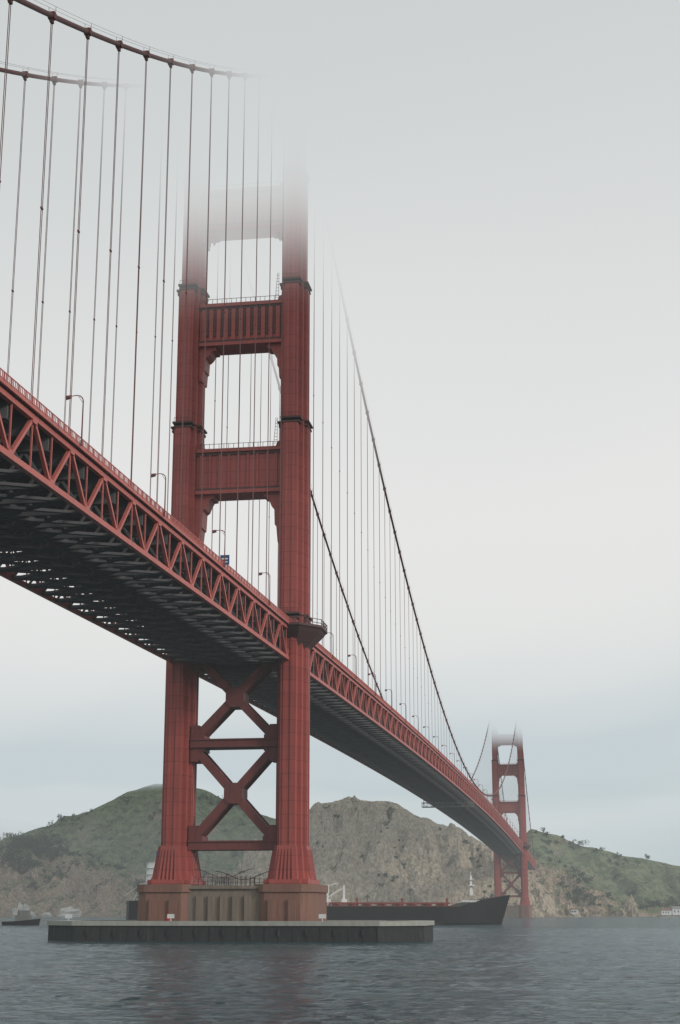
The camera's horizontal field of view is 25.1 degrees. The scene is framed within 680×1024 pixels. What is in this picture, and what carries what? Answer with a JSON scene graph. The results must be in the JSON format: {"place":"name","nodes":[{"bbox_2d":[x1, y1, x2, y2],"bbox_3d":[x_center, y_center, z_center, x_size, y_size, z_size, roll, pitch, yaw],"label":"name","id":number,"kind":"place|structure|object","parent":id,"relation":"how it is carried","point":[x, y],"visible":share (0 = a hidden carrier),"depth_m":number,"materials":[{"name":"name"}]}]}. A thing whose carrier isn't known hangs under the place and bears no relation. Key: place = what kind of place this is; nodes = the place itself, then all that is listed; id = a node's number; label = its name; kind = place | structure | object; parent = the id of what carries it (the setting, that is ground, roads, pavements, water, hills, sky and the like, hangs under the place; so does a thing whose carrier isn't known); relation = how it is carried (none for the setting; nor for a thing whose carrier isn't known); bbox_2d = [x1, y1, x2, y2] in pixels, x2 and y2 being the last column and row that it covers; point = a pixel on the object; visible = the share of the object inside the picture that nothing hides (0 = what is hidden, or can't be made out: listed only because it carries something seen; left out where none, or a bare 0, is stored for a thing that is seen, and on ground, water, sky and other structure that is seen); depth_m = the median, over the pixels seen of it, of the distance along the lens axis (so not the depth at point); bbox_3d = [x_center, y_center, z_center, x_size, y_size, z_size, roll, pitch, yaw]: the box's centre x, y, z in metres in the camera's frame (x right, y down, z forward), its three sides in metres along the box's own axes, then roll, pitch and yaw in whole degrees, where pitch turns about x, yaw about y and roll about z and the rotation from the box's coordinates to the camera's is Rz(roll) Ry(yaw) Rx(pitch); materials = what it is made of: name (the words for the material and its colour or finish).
{"place":"outdoors","nodes":[
{"label":"outdoors","id":0,"kind":"place"},
{"bbox_2d":[0,819,44,839],"bbox_3d":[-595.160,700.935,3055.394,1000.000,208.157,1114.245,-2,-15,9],"label":"hill","id":1,"kind":"structure","parent":0,"point":[13,826],"depth_m":2999.51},
{"bbox_2d":[0,845,236,916],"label":"coastal bluff","id":2,"kind":"structure","parent":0,"point":[75,887],"depth_m":1858.28,"materials":[{"name":"stone"}]},
{"bbox_2d":[0,831,92,878],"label":"distant trees","id":3,"kind":"object","parent":2,"relation":"on","point":[33,843],"visible":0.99,"depth_m":1939.73,"materials":[{"name":"green plant"}]},
{"bbox_2d":[0,844,230,903],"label":"distant trees","id":4,"kind":"object","parent":2,"relation":"on","point":[137,881],"visible":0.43,"depth_m":1913.65,"materials":[{"name":"green plant"}]},
{"bbox_2d":[0,784,275,874],"bbox_3d":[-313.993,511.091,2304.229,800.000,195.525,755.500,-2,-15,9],"label":"grassy hill","id":5,"kind":"structure","parent":0,"point":[112,831],"depth_m":2149.46,"materials":[{"name":"green plant"}]},
{"bbox_2d":[0,792,245,862],"bbox_3d":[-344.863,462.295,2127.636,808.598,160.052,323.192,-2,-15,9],"label":"distant trees","id":6,"kind":"object","parent":5,"relation":"on","point":[127,802],"visible":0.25,"depth_m":2214.38,"materials":[{"name":"green plant"}]},
{"bbox_2d":[0,916,679,1023],"bbox_3d":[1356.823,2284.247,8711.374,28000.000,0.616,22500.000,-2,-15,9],"label":"water","id":7,"kind":"structure","parent":0,"point":[585,970],"depth_m":153.59,"materials":[{"name":"grey liquid"}]},
{"bbox_2d":[2,902,39,924],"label":"tug boat","id":8,"kind":"object","parent":7,"relation":"on","point":[23,917],"visible":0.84,"depth_m":712.75,"materials":[{"name":"black paint"}]},
{"bbox_2d":[12,902,35,916],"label":"sea rock","id":9,"kind":"object","parent":7,"relation":"in","point":[20,907],"visible":0.61,"depth_m":1784.16,"materials":[{"name":"grey stone"}]},
{"bbox_2d":[41,912,52,916],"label":"sea rock","id":10,"kind":"object","parent":7,"relation":"in","point":[47,914],"visible":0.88,"depth_m":1774.55,"materials":[{"name":"grey stone"}]},
{"bbox_2d":[57,906,81,916],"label":"sea rock","id":11,"kind":"object","parent":7,"relation":"in","point":[72,911],"visible":0.89,"depth_m":1774.63,"materials":[{"name":"grey stone"}]},
{"bbox_2d":[137,868,327,920],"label":"bridge pier","id":12,"kind":"structure","parent":7,"relation":"in","point":[255,902],"depth_m":344.14,"materials":[{"name":"concrete"}]},
{"bbox_2d":[0,0,535,904],"bbox_3d":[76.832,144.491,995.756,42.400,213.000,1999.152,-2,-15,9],"label":"suspension bridge","id":13,"kind":"structure","parent":12,"relation":"on","point":[100,534],"depth_m":363.54,"materials":[{"name":"red paint"}]},
{"bbox_2d":[66,395,83,445],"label":"street lamp","id":14,"kind":"object","parent":13,"relation":"attached to","point":[68,398],"visible":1,"depth_m":212.66,"materials":[{"name":"metal"}]},
{"bbox_2d":[151,473,165,516],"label":"street lamp","id":15,"kind":"object","parent":13,"relation":"attached to","point":[153,474],"visible":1,"depth_m":253.89,"materials":[{"name":"metal"}]},
{"bbox_2d":[212,530,225,566],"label":"street lamp","id":16,"kind":"object","parent":13,"relation":"attached to","point":[214,531],"visible":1,"depth_m":295.44,"materials":[{"name":"metal"}]},
{"bbox_2d":[220,555,228,564],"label":"traffic sign","id":17,"kind":"object","parent":13,"relation":"attached to","point":[226,559],"visible":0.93,"depth_m":295.48,"materials":[{"name":"blue metal"}]},
{"bbox_2d":[259,572,269,605],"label":"street lamp","id":18,"kind":"object","parent":13,"relation":"attached to","point":[260,573],"visible":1,"depth_m":336.61,"materials":[{"name":"metal"}]},
{"bbox_2d":[421,799,478,807],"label":"maintenance traveler","id":19,"kind":"object","parent":13,"relation":"on","point":[440,806],"visible":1,"depth_m":905.16,"materials":[{"name":"metal"}]},
{"bbox_2d":[47,920,434,942],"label":"pier fender","id":20,"kind":"object","parent":7,"relation":"in","point":[382,931],"visible":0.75,"depth_m":334.23,"materials":[{"name":"concrete"}]},
{"bbox_2d":[65,914,71,920],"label":"warning sign","id":21,"kind":"object","parent":20,"relation":"on","point":[68,916],"visible":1,"depth_m":340.95,"materials":[{"name":"white metal"}]},
{"bbox_2d":[167,914,173,920],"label":"warning sign","id":22,"kind":"object","parent":20,"relation":"on","point":[170,916],"visible":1,"depth_m":337.36,"materials":[{"name":"white metal"}]},
{"bbox_2d":[319,914,325,920],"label":"warning sign","id":23,"kind":"object","parent":20,"relation":"on","point":[322,916],"visible":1,"depth_m":332.16,"materials":[{"name":"white metal"}]},
{"bbox_2d":[125,851,509,924],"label":"cargo ship","id":24,"kind":"object","parent":7,"relation":"on","point":[488,911],"visible":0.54,"depth_m":734.51,"materials":[{"name":"black paint"}]},
{"bbox_2d":[504,902,531,917],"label":"bridge pier","id":25,"kind":"structure","parent":7,"relation":"in","point":[516,910],"depth_m":1565.13,"materials":[{"name":"concrete"}]},
{"bbox_2d":[556,908,566,916],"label":"sea rock","id":26,"kind":"object","parent":7,"relation":"in","point":[561,912],"visible":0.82,"depth_m":1689.85,"materials":[{"name":"grey stone"}]},
{"bbox_2d":[564,900,580,916],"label":"sea rock","id":27,"kind":"object","parent":7,"relation":"in","point":[567,909],"visible":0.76,"depth_m":1725.58,"materials":[{"name":"beige stone"}]},
{"bbox_2d":[578,907,588,916],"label":"sea rock","id":28,"kind":"object","parent":7,"relation":"in","point":[583,911],"visible":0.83,"depth_m":1742.64,"materials":[{"name":"beige stone"}]},
{"bbox_2d":[618,908,626,916],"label":"sea rock","id":29,"kind":"object","parent":7,"relation":"in","point":[622,912],"visible":0.89,"depth_m":1819.01,"materials":[{"name":"grey stone"}]},
{"bbox_2d":[623,895,639,916],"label":"sea rock","id":30,"kind":"object","parent":7,"relation":"in","point":[630,907],"visible":0.94,"depth_m":1820.32,"materials":[{"name":"beige stone"}]},
{"bbox_2d":[0,0,679,865],"label":"sky","id":31,"kind":"structure","parent":0,"point":[500,179],"materials":[{"name":"grey"}]},
{"bbox_2d":[230,795,562,916],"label":"rocky headland","id":32,"kind":"structure","parent":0,"point":[438,866],"depth_m":1735.41,"materials":[{"name":"grey stone"}]},
{"bbox_2d":[237,805,556,907],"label":"shrubs","id":33,"kind":"object","parent":32,"relation":"on","point":[396,857],"visible":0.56,"depth_m":1734.06,"materials":[{"name":"green plant"}]},
{"bbox_2d":[528,860,671,915],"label":"shore hill","id":34,"kind":"structure","parent":0,"point":[549,877],"depth_m":1951.78,"materials":[{"name":"stone"}]},
{"bbox_2d":[548,857,679,910],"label":"distant trees","id":35,"kind":"object","parent":34,"relation":"on","point":[607,895],"visible":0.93,"depth_m":1957.47,"materials":[{"name":"green plant"}]},
{"bbox_2d":[526,829,679,905],"bbox_3d":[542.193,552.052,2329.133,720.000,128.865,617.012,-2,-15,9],"label":"distant hill","id":36,"kind":"structure","parent":0,"point":[649,880],"depth_m":2200.77,"materials":[{"name":"green plant"}]},
{"bbox_2d":[535,827,674,898],"bbox_3d":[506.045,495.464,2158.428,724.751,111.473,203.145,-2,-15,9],"label":"distant trees","id":37,"kind":"object","parent":36,"relation":"on","point":[594,851],"visible":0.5,"depth_m":2255.37,"materials":[{"name":"green plant"}]},
{"bbox_2d":[661,911,671,914],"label":"walls","id":38,"kind":"structure","parent":0,"point":[667,913],"depth_m":1842.26,"materials":[{"name":"white paint"}]},
{"bbox_2d":[672,909,679,914],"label":"walls","id":39,"kind":"structure","parent":0,"point":[676,912],"depth_m":1841.85,"materials":[{"name":"white paint"}]}
]}

